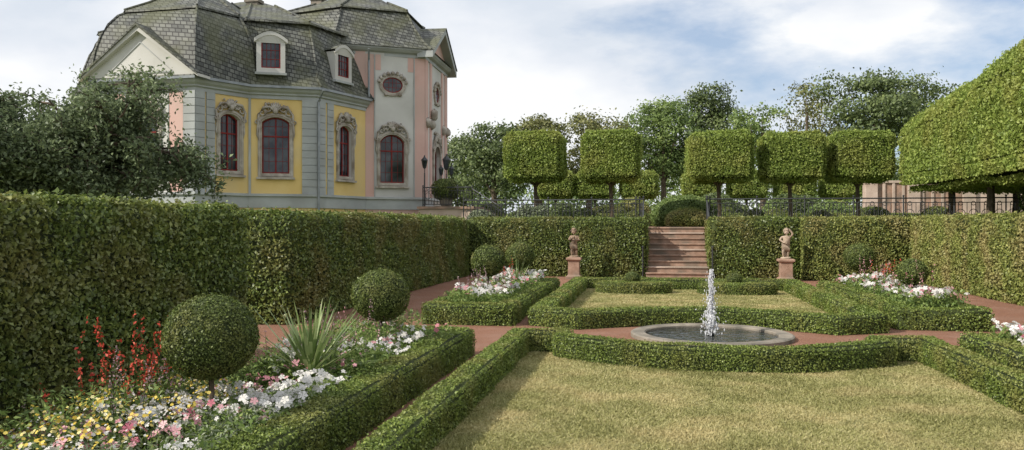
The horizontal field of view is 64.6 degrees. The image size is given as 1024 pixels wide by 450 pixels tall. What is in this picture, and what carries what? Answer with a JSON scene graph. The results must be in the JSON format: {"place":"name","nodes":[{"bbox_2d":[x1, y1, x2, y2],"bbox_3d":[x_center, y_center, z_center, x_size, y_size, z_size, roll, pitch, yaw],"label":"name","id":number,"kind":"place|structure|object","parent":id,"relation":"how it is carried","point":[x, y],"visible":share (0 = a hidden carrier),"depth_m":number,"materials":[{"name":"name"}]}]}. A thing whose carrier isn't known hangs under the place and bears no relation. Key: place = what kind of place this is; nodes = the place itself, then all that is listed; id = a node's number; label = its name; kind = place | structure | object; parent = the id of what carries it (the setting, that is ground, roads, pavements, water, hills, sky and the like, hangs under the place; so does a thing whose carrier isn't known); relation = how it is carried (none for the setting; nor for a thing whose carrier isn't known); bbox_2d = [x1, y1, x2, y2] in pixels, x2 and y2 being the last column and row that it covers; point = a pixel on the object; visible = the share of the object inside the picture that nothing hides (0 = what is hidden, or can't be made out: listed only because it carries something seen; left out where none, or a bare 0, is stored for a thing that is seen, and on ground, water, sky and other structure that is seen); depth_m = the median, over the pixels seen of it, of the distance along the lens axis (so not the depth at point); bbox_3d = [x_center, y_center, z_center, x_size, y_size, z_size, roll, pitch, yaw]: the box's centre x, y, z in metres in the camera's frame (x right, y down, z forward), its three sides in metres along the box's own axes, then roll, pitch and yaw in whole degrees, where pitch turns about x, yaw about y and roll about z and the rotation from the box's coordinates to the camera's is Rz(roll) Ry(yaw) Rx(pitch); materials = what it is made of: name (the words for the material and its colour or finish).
{"place":"outdoors","nodes":[
{"label":"outdoors","id":0,"kind":"place"},
{"bbox_2d":[0,275,1023,449],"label":"gravel path","id":1,"kind":"structure","parent":0,"point":[1007,313],"depth_m":13.95,"materials":[{"name":"brown gravel"}]},
{"bbox_2d":[0,188,251,435],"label":"tall clipped hedge","id":2,"kind":"object","parent":1,"relation":"on","point":[70,264],"visible":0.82,"depth_m":7.96,"materials":[{"name":"green plant"}]},
{"bbox_2d":[0,325,476,449],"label":"box hedge","id":3,"kind":"object","parent":1,"relation":"on","point":[347,413],"visible":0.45,"depth_m":7.06,"materials":[{"name":"green plant"}]},
{"bbox_2d":[212,206,470,324],"bbox_3d":[-3.627,0.725,21.783,2.090,2.232,14.700,0,0,10],"label":"tall clipped hedge","id":4,"kind":"object","parent":1,"relation":"on","point":[306,258],"visible":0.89,"depth_m":16.51,"materials":[{"name":"green plant"}]},
{"bbox_2d":[421,277,560,325],"bbox_3d":[-0.186,1.587,18.192,1.844,0.470,7.554,0,0,10],"label":"box hedge","id":5,"kind":"object","parent":1,"relation":"on","point":[511,310],"visible":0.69,"depth_m":14.64,"materials":[{"name":"green plant"}]},
{"bbox_2d":[468,215,572,276],"bbox_3d":[0.382,0.729,29.180,4.045,2.206,1.737,0,0,10],"label":"tall clipped hedge","id":6,"kind":"object","parent":1,"relation":"on","point":[546,239],"visible":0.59,"depth_m":28.43,"materials":[{"name":"green plant"}]},
{"bbox_2d":[566,228,581,278],"bbox_3d":[2.085,0.940,27.190,0.520,1.719,0.520,0,0,10],"label":"putto statue","id":7,"kind":"object","parent":1,"relation":"on","point":[573,259],"visible":1,"depth_m":27.03,"materials":[{"name":"beige stone"}]},
{"bbox_2d":[569,215,649,276],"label":"tall clipped hedge","id":8,"kind":"object","parent":1,"relation":"on","point":[610,246],"visible":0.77,"depth_m":27.72,"materials":[{"name":"green plant"}]},
{"bbox_2d":[645,227,708,278],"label":"garden stairs","id":9,"kind":"structure","parent":1,"relation":"on","point":[676,252],"depth_m":28.35,"materials":[{"name":"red stone"}]},
{"bbox_2d":[631,269,794,346],"bbox_3d":[3.206,1.252,13.046,2.557,1.110,2.557,0,0,10],"label":"fountain","id":10,"kind":"object","parent":1,"relation":"on","point":[712,331],"visible":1,"depth_m":13.03,"materials":[{"name":"stone"}]},
{"bbox_2d":[703,215,801,279],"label":"tall clipped hedge","id":11,"kind":"object","parent":1,"relation":"on","point":[747,246],"visible":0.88,"depth_m":26.92,"materials":[{"name":"green plant"}]},
{"bbox_2d":[776,228,794,278],"bbox_3d":[8.770,0.941,25.940,0.520,1.717,0.520,0,0,10],"label":"putto statue","id":12,"kind":"object","parent":1,"relation":"on","point":[785,261],"visible":1,"depth_m":25.80,"materials":[{"name":"beige stone"}]},
{"bbox_2d":[796,214,911,280],"bbox_3d":[11.280,0.733,26.979,3.706,2.208,2.384,0,0,10],"label":"tall clipped hedge","id":13,"kind":"object","parent":1,"relation":"on","point":[825,241],"visible":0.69,"depth_m":26.03,"materials":[{"name":"green plant"}]},
{"bbox_2d":[816,280,994,331],"bbox_3d":[7.936,1.585,17.107,1.669,0.472,6.952,0,0,10],"label":"box hedge","id":14,"kind":"object","parent":1,"relation":"on","point":[967,318],"visible":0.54,"depth_m":13.84,"materials":[{"name":"green plant"}]},
{"bbox_2d":[905,211,1023,305],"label":"tall clipped hedge","id":15,"kind":"object","parent":1,"relation":"on","point":[980,255],"visible":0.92,"depth_m":20.58,"materials":[{"name":"green leaf"}]},
{"bbox_2d":[957,329,1023,369],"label":"box hedge","id":16,"kind":"object","parent":1,"relation":"on","point":[995,347],"visible":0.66,"depth_m":9.74,"materials":[{"name":"green plant"}]},
{"label":"soil","id":17,"kind":"structure","parent":1,"relation":"on","visible":0},
{"bbox_2d":[458,266,511,299],"bbox_3d":[-0.517,1.281,17.305,0.796,1.038,3.726,0,0,10],"label":"pink gaura","id":18,"kind":"object","parent":17,"relation":"on","point":[485,281],"visible":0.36,"depth_m":16.37,"materials":[{"name":"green plant"}]},
{"bbox_2d":[470,244,505,286],"bbox_3d":[-0.493,1.091,16.630,0.778,1.419,0.753,0,0,10],"label":"box ball tree","id":19,"kind":"object","parent":17,"relation":"on","point":[490,259],"visible":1,"depth_m":16.40,"materials":[{"name":"green plant"}]},
{"bbox_2d":[443,269,546,303],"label":"bedding foliage","id":20,"kind":"object","parent":17,"relation":"on","point":[485,297],"visible":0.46,"depth_m":15.67,"materials":[{"name":"green plant"}]},
{"bbox_2d":[451,267,544,297],"bbox_3d":[-0.179,1.224,18.141,1.161,0.396,6.748,0,0,10],"label":"white petunia","id":21,"kind":"object","parent":20,"relation":"in","point":[499,284],"visible":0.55,"depth_m":16.74,"materials":[{"name":"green plant"}]},
{"bbox_2d":[453,269,544,293],"bbox_3d":[-0.119,1.258,18.456,1.141,0.324,6.113,0,0,10],"label":"pink petunia","id":22,"kind":"object","parent":20,"relation":"on","point":[516,286],"visible":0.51,"depth_m":17.29,"materials":[{"name":"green plant"}]},
{"bbox_2d":[505,241,535,272],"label":"box ball tree","id":23,"kind":"object","parent":17,"relation":"on","point":[520,253],"visible":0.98,"depth_m":20.32,"materials":[{"name":"green plant"}]},
{"bbox_2d":[0,0,1023,213],"label":"sky","id":24,"kind":"structure","parent":0,"point":[514,59],"materials":[{"name":"white"}]},
{"bbox_2d":[568,288,829,313],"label":"lawn","id":25,"kind":"structure","parent":0,"point":[689,300],"depth_m":18.75,"materials":[{"name":"plant"}]},
{"bbox_2d":[595,279,672,293],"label":"box hedge","id":26,"kind":"object","parent":25,"relation":"on","point":[635,287],"visible":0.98,"depth_m":21.05,"materials":[{"name":"green plant"}]},
{"bbox_2d":[624,271,640,281],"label":"box ball shrub","id":27,"kind":"object","parent":26,"relation":"in","point":[632,276],"visible":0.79,"depth_m":21.53,"materials":[{"name":"green plant"}]},
{"bbox_2d":[527,275,891,335],"bbox_3d":[3.995,1.614,18.142,6.221,0.416,9.403,0,0,10],"label":"box hedge","id":28,"kind":"object","parent":25,"relation":"on","point":[846,316],"visible":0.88,"depth_m":14.31,"materials":[{"name":"green plant"}]},
{"bbox_2d":[697,280,778,295],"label":"box hedge","id":29,"kind":"object","parent":25,"relation":"on","point":[747,288],"visible":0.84,"depth_m":20.60,"materials":[{"name":"green plant"}]},
{"bbox_2d":[725,271,743,282],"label":"box ball shrub","id":30,"kind":"object","parent":29,"relation":"in","point":[732,277],"visible":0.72,"depth_m":21.09,"materials":[{"name":"green plant"}]},
{"bbox_2d":[431,350,1023,449],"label":"lawn","id":31,"kind":"structure","parent":0,"point":[516,417],"depth_m":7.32,"materials":[{"name":"plant"}]},
{"bbox_2d":[351,326,1023,449],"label":"box hedge","id":32,"kind":"object","parent":31,"relation":"on","point":[433,415],"visible":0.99,"depth_m":9.80,"materials":[{"name":"green plant"}]},
{"label":"soil","id":33,"kind":"structure","parent":0,"visible":0},
{"bbox_2d":[0,335,286,449],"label":"bedding foliage","id":34,"kind":"object","parent":33,"relation":"on","point":[11,439],"visible":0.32,"depth_m":5.54,"materials":[{"name":"green plant"}]},
{"bbox_2d":[158,292,261,436],"bbox_3d":[-2.326,1.158,6.235,0.758,1.285,0.724,0,0,10],"label":"box ball tree","id":35,"kind":"object","parent":33,"relation":"on","point":[209,337],"visible":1,"depth_m":6.01,"materials":[{"name":"green plant"}]},
{"bbox_2d":[12,324,451,449],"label":"bedding foliage","id":36,"kind":"object","parent":33,"relation":"on","point":[351,372],"visible":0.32,"depth_m":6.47,"materials":[{"name":"green plant"}]},
{"bbox_2d":[12,403,82,449],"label":"mauve salvia","id":37,"kind":"object","parent":36,"relation":"in","point":[38,427],"visible":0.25,"depth_m":5.32,"materials":[{"name":"purple plant"}]},
{"bbox_2d":[39,309,203,442],"bbox_3d":[-2.915,1.230,6.252,0.806,1.163,1.820,0,0,5],"label":"red salvia","id":38,"kind":"object","parent":36,"relation":"in","point":[106,373],"visible":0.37,"depth_m":6.07,"materials":[{"name":"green plant"}]},
{"bbox_2d":[0,375,246,449],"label":"yellow daisies","id":39,"kind":"object","parent":36,"relation":"on","point":[35,440],"visible":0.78,"depth_m":5.30,"materials":[{"name":"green plant"}]},
{"bbox_2d":[45,399,236,449],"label":"flowers","id":40,"kind":"object","parent":36,"relation":"in","point":[187,435],"visible":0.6,"depth_m":5.04,"materials":[{"name":"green plant"}]},
{"bbox_2d":[104,347,182,447],"bbox_3d":[-2.706,1.328,5.827,0.499,0.944,0.825,0,0,-8],"label":"mauve salvia","id":41,"kind":"object","parent":36,"relation":"in","point":[133,392],"visible":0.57,"depth_m":5.88,"materials":[{"name":"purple plant"}]},
{"bbox_2d":[0,378,286,449],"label":"yellow daisies","id":42,"kind":"object","parent":36,"relation":"in","point":[68,440],"visible":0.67,"depth_m":5.28,"materials":[{"name":"yellow petal"}]},
{"bbox_2d":[4,321,447,449],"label":"pink petunia","id":43,"kind":"object","parent":36,"relation":"in","point":[163,423],"visible":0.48,"depth_m":5.55,"materials":[{"name":"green plant"}]},
{"bbox_2d":[98,318,446,433],"bbox_3d":[-1.872,1.317,8.309,1.222,0.349,5.728,0,0,10],"label":"white petunia","id":44,"kind":"object","parent":36,"relation":"on","point":[308,371],"visible":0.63,"depth_m":6.55,"materials":[{"name":"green plant"}]},
{"bbox_2d":[254,297,379,377],"bbox_3d":[-1.984,1.105,7.877,1.506,0.790,1.247,0,0,-8],"label":"yucca plant","id":45,"kind":"object","parent":33,"relation":"on","point":[310,349],"visible":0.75,"depth_m":7.86,"materials":[{"name":"green plant"}]},
{"bbox_2d":[257,301,382,389],"bbox_3d":[-2.004,1.346,8.810,0.891,0.940,1.950,0,0,10],"label":"mauve salvia","id":46,"kind":"object","parent":33,"relation":"on","point":[339,349],"visible":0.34,"depth_m":8.38,"materials":[{"name":"purple plant"}]},
{"bbox_2d":[312,303,397,379],"bbox_3d":[-1.794,1.372,9.725,0.975,0.865,2.812,0,0,10],"label":"pink gaura","id":47,"kind":"object","parent":33,"relation":"on","point":[350,342],"visible":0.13,"depth_m":9.18,"materials":[{"name":"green plant"}]},
{"bbox_2d":[294,308,425,370],"bbox_3d":[-1.781,1.351,9.893,0.868,0.593,2.557,0,0,10],"label":"bedding foliage","id":48,"kind":"object","parent":33,"relation":"on","point":[370,328],"visible":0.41,"depth_m":9.77,"materials":[{"name":"green plant"}]},
{"bbox_2d":[350,267,410,339],"bbox_3d":[-1.631,1.156,10.014,0.753,1.290,0.765,0,0,10],"label":"box ball tree","id":49,"kind":"object","parent":33,"relation":"on","point":[385,291],"visible":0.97,"depth_m":9.79,"materials":[{"name":"green plant"}]},
{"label":"terrace","id":50,"kind":"structure","parent":0,"visible":0},
{"bbox_2d":[417,206,499,219],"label":"entrance platform","id":51,"kind":"structure","parent":50,"relation":"on","point":[455,211],"depth_m":38.26,"materials":[{"name":"stone"}]},
{"bbox_2d":[431,177,460,205],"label":"potted round shrub","id":52,"kind":"object","parent":51,"relation":"on","point":[442,183],"visible":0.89,"depth_m":38.53,"materials":[{"name":"green plant"}]},
{"bbox_2d":[439,154,453,178],"bbox_3d":[-3.220,-1.703,39.719,0.781,3.566,0.422,0,0,10],"label":"iron lantern","id":53,"kind":"object","parent":51,"relation":"on","point":[446,160],"visible":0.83,"depth_m":39.65,"materials":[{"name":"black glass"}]},
{"bbox_2d":[422,185,472,205],"bbox_3d":[-3.054,-1.390,38.321,2.480,1.020,0.069,0,0,10],"label":"iron railing","id":54,"kind":"object","parent":51,"relation":"on","point":[457,190],"visible":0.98,"depth_m":38.26,"materials":[{"name":"black metal"}]},
{"bbox_2d":[447,120,532,203],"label":"broadleaf tree","id":55,"kind":"object","parent":50,"relation":"on","point":[480,149],"visible":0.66,"depth_m":73.98,"materials":[{"name":"green plant"}]},
{"bbox_2d":[502,129,568,206],"bbox_3d":[1.000,-1.960,34.028,2.715,4.092,2.730,0,0,10],"label":"clipped linden tree","id":56,"kind":"object","parent":50,"relation":"on","point":[534,158],"visible":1,"depth_m":32.94,"materials":[{"name":"green plant"}]},
{"bbox_2d":[529,205,550,216],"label":"lavender shrub","id":57,"kind":"object","parent":50,"relation":"on","point":[540,210],"visible":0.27,"depth_m":32.93,"materials":[{"name":"green plant"}]},
{"bbox_2d":[507,109,573,205],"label":"broadleaf tree","id":58,"kind":"object","parent":50,"relation":"on","point":[544,123],"visible":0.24,"depth_m":78.48,"materials":[{"name":"green plant"}]},
{"bbox_2d":[463,196,640,219],"bbox_3d":[1.474,-0.505,31.404,6.950,1.170,0.069,0,0,10],"label":"iron railing","id":59,"kind":"object","parent":50,"relation":"on","point":[566,206],"visible":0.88,"depth_m":31.39,"materials":[{"name":"black metal"}]},
{"bbox_2d":[537,170,575,203],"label":"clipped linden tree","id":60,"kind":"object","parent":50,"relation":"on","point":[565,189],"visible":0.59,"depth_m":53.20,"materials":[{"name":"green plant"}]},
{"bbox_2d":[547,202,570,219],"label":"lavender shrub","id":61,"kind":"object","parent":50,"relation":"on","point":[558,208],"visible":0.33,"depth_m":32.52,"materials":[{"name":"green plant"}]},
{"bbox_2d":[564,203,583,219],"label":"lavender shrub","id":62,"kind":"object","parent":50,"relation":"on","point":[576,213],"visible":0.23,"depth_m":32.86,"materials":[{"name":"green plant"}]},
{"bbox_2d":[574,170,615,207],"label":"clipped linden tree","id":63,"kind":"object","parent":50,"relation":"on","point":[584,189],"visible":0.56,"depth_m":53.26,"materials":[{"name":"green plant"}]},
{"bbox_2d":[560,106,638,208],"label":"broadleaf tree","id":64,"kind":"object","parent":50,"relation":"on","point":[579,119],"visible":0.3,"depth_m":81.03,"materials":[{"name":"green plant"}]},
{"bbox_2d":[592,205,627,213],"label":"rounded shrub","id":65,"kind":"object","parent":50,"relation":"on","point":[615,209],"visible":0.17,"depth_m":49.00,"materials":[{"name":"green plant"}]},
{"bbox_2d":[578,127,642,216],"bbox_3d":[4.125,-1.941,33.784,2.696,4.053,2.671,0,0,10],"label":"clipped linden tree","id":66,"kind":"object","parent":50,"relation":"on","point":[611,158],"visible":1,"depth_m":32.71,"materials":[{"name":"green plant"}]},
{"bbox_2d":[618,196,651,213],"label":"rounded shrub","id":67,"kind":"object","parent":50,"relation":"on","point":[647,208],"visible":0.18,"depth_m":50.11,"materials":[{"name":"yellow plant"}]},
{"bbox_2d":[617,169,660,199],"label":"clipped linden tree","id":68,"kind":"object","parent":50,"relation":"on","point":[646,185],"visible":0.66,"depth_m":53.09,"materials":[{"name":"green plant"}]},
{"bbox_2d":[603,94,717,200],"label":"broadleaf tree","id":69,"kind":"object","parent":50,"relation":"on","point":[660,159],"visible":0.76,"depth_m":84.09,"materials":[{"name":"green plant"}]},
{"bbox_2d":[650,193,716,226],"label":"rounded shrub","id":70,"kind":"object","parent":50,"relation":"on","point":[662,209],"visible":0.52,"depth_m":36.41,"materials":[{"name":"green plant"}]},
{"bbox_2d":[663,206,705,226],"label":"rounded shrub","id":71,"kind":"object","parent":50,"relation":"on","point":[689,216],"visible":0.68,"depth_m":33.76,"materials":[{"name":"green plant"}]},
{"bbox_2d":[680,171,723,196],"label":"clipped linden tree","id":72,"kind":"object","parent":50,"relation":"on","point":[687,187],"visible":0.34,"depth_m":53.06,"materials":[{"name":"green plant"}]},
{"bbox_2d":[672,78,760,166],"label":"broadleaf tree","id":73,"kind":"object","parent":50,"relation":"on","point":[707,100],"visible":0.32,"depth_m":86.81,"materials":[{"name":"green plant"}]},
{"bbox_2d":[683,127,755,219],"bbox_3d":[8.696,-1.954,34.020,2.928,4.079,2.913,0,0,10],"label":"clipped linden tree","id":74,"kind":"object","parent":50,"relation":"on","point":[719,158],"visible":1,"depth_m":32.85,"materials":[{"name":"green plant"}]},
{"bbox_2d":[702,192,739,212],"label":"rounded shrub","id":75,"kind":"object","parent":50,"relation":"on","point":[712,195],"visible":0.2,"depth_m":47.09,"materials":[{"name":"green plant"}]},
{"bbox_2d":[725,169,769,206],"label":"clipped linden tree","id":76,"kind":"object","parent":50,"relation":"on","point":[754,187],"visible":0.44,"depth_m":52.94,"materials":[{"name":"green plant"}]},
{"bbox_2d":[716,98,789,209],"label":"broadleaf tree","id":77,"kind":"object","parent":50,"relation":"on","point":[762,128],"visible":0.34,"depth_m":79.54,"materials":[{"name":"green plant"}]},
{"bbox_2d":[763,193,809,212],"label":"rounded shrub","id":78,"kind":"object","parent":50,"relation":"on","point":[794,201],"visible":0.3,"depth_m":45.49,"materials":[{"name":"green plant"}]},
{"bbox_2d":[755,129,828,216],"bbox_3d":[11.669,-1.944,34.010,2.745,4.059,2.772,0,0,10],"label":"clipped linden tree","id":79,"kind":"object","parent":50,"relation":"on","point":[789,159],"visible":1,"depth_m":32.93,"materials":[{"name":"green plant"}]},
{"bbox_2d":[771,181,817,197],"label":"clipped linden tree","id":80,"kind":"object","parent":50,"relation":"on","point":[810,189],"visible":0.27,"depth_m":52.88,"materials":[{"name":"green plant"}]},
{"bbox_2d":[772,77,854,180],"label":"broadleaf tree","id":81,"kind":"object","parent":50,"relation":"on","point":[811,109],"visible":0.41,"depth_m":77.68,"materials":[{"name":"green plant"}]},
{"bbox_2d":[806,200,852,214],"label":"rounded shrub","id":82,"kind":"object","parent":50,"relation":"on","point":[829,207],"visible":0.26,"depth_m":44.02,"materials":[{"name":"green plant"}]},
{"bbox_2d":[817,179,862,200],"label":"clipped linden tree","id":83,"kind":"object","parent":50,"relation":"on","point":[838,190],"visible":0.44,"depth_m":52.92,"materials":[{"name":"green plant"}]},
{"bbox_2d":[722,212,961,219],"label":"box hedge","id":84,"kind":"object","parent":50,"relation":"on","point":[833,214],"visible":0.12,"depth_m":37.80,"materials":[{"name":"green plant"}]},
{"bbox_2d":[821,128,898,215],"bbox_3d":[14.526,-1.954,34.038,2.784,4.081,2.790,0,0,10],"label":"clipped linden tree","id":85,"kind":"object","parent":50,"relation":"on","point":[857,159],"visible":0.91,"depth_m":32.91,"materials":[{"name":"green plant"}]},
{"bbox_2d":[710,194,1019,219],"bbox_3d":[12.661,-0.505,29.482,10.710,1.170,0.069,0,0,10],"label":"iron railing","id":86,"kind":"object","parent":50,"relation":"on","point":[902,197],"visible":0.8,"depth_m":29.47,"materials":[{"name":"black metal"}]},
{"bbox_2d":[792,65,966,155],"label":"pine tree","id":87,"kind":"object","parent":50,"relation":"on","point":[890,108],"visible":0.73,"depth_m":71.74,"materials":[{"name":"green plant"}]},
{"bbox_2d":[921,205,947,215],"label":"rounded shrub","id":88,"kind":"object","parent":50,"relation":"on","point":[932,212],"visible":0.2,"depth_m":33.27,"materials":[{"name":"green plant"}]},
{"bbox_2d":[863,180,1021,214],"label":"sandstone garden wall","id":89,"kind":"structure","parent":50,"relation":"on","point":[891,189],"depth_m":44.36,"materials":[{"name":"beige stone"}]},
{"bbox_2d":[896,38,1023,214],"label":"clipped tree row","id":90,"kind":"object","parent":50,"relation":"on","point":[967,137],"visible":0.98,"depth_m":25.16,"materials":[{"name":"green plant"}]},
{"bbox_2d":[1014,186,1023,212],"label":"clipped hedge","id":91,"kind":"object","parent":50,"relation":"on","point":[1021,194],"visible":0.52,"depth_m":27.17,"materials":[{"name":"green plant"}]},
{"label":"soil","id":92,"kind":"structure","parent":0,"visible":0},
{"bbox_2d":[841,243,876,276],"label":"box ball tree","id":93,"kind":"object","parent":92,"relation":"on","point":[852,254],"visible":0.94,"depth_m":19.53,"materials":[{"name":"green plant"}]},
{"bbox_2d":[858,255,934,295],"bbox_3d":[7.944,1.223,16.856,0.882,1.154,3.585,0,0,10],"label":"pink gaura","id":94,"kind":"object","parent":92,"relation":"on","point":[867,278],"visible":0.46,"depth_m":17.24,"materials":[{"name":"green plant"}]},
{"bbox_2d":[835,274,969,307],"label":"bedding foliage","id":95,"kind":"object","parent":92,"relation":"on","point":[921,300],"visible":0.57,"depth_m":14.67,"materials":[{"name":"green plant"}]},
{"bbox_2d":[838,271,957,297],"bbox_3d":[7.941,1.233,17.057,1.056,0.419,6.146,0,0,10],"label":"white petunia","id":96,"kind":"object","parent":95,"relation":"in","point":[918,288],"visible":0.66,"depth_m":16.26,"materials":[{"name":"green plant"}]},
{"bbox_2d":[894,257,929,286],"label":"box ball tree","id":97,"kind":"object","parent":92,"relation":"on","point":[905,270],"visible":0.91,"depth_m":15.74,"materials":[{"name":"green plant"}]},
{"label":"ground","id":98,"kind":"structure","parent":0,"visible":0},
{"bbox_2d":[0,61,244,202],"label":"old grey leaved tree","id":99,"kind":"object","parent":98,"relation":"on","point":[100,142],"visible":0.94,"depth_m":15.25,"materials":[{"name":"green plant"}]},
{"bbox_2d":[68,0,457,214],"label":"rococo palace","id":100,"kind":"structure","parent":98,"relation":"on","point":[328,105],"depth_m":35.69,"materials":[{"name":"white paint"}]},
{"bbox_2d":[139,43,438,198],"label":"windows","id":101,"kind":"structure","parent":100,"relation":"in","point":[275,131],"depth_m":35.56,"materials":[{"name":"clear glass"}]},
{"bbox_2d":[447,129,504,205],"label":"broadleaf tree","id":102,"kind":"object","parent":98,"relation":"on","point":[449,144],"visible":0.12,"depth_m":85.38,"materials":[{"name":"green plant"}]},
{"bbox_2d":[448,148,902,211],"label":"distant trees","id":103,"kind":"object","parent":98,"relation":"on","point":[527,194],"visible":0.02,"depth_m":99.39,"materials":[{"name":"green plant"}]},
{"label":"soil","id":104,"kind":"structure","parent":0,"visible":0},
{"bbox_2d":[991,322,1023,345],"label":"bedding foliage","id":105,"kind":"object","parent":104,"relation":"on","point":[1016,339],"visible":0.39,"depth_m":10.09,"materials":[{"name":"green plant"}]},
{"bbox_2d":[991,322,1023,343],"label":"white petunia","id":106,"kind":"object","parent":105,"relation":"in","point":[1014,328],"visible":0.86,"depth_m":9.80,"materials":[{"name":"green plant"}]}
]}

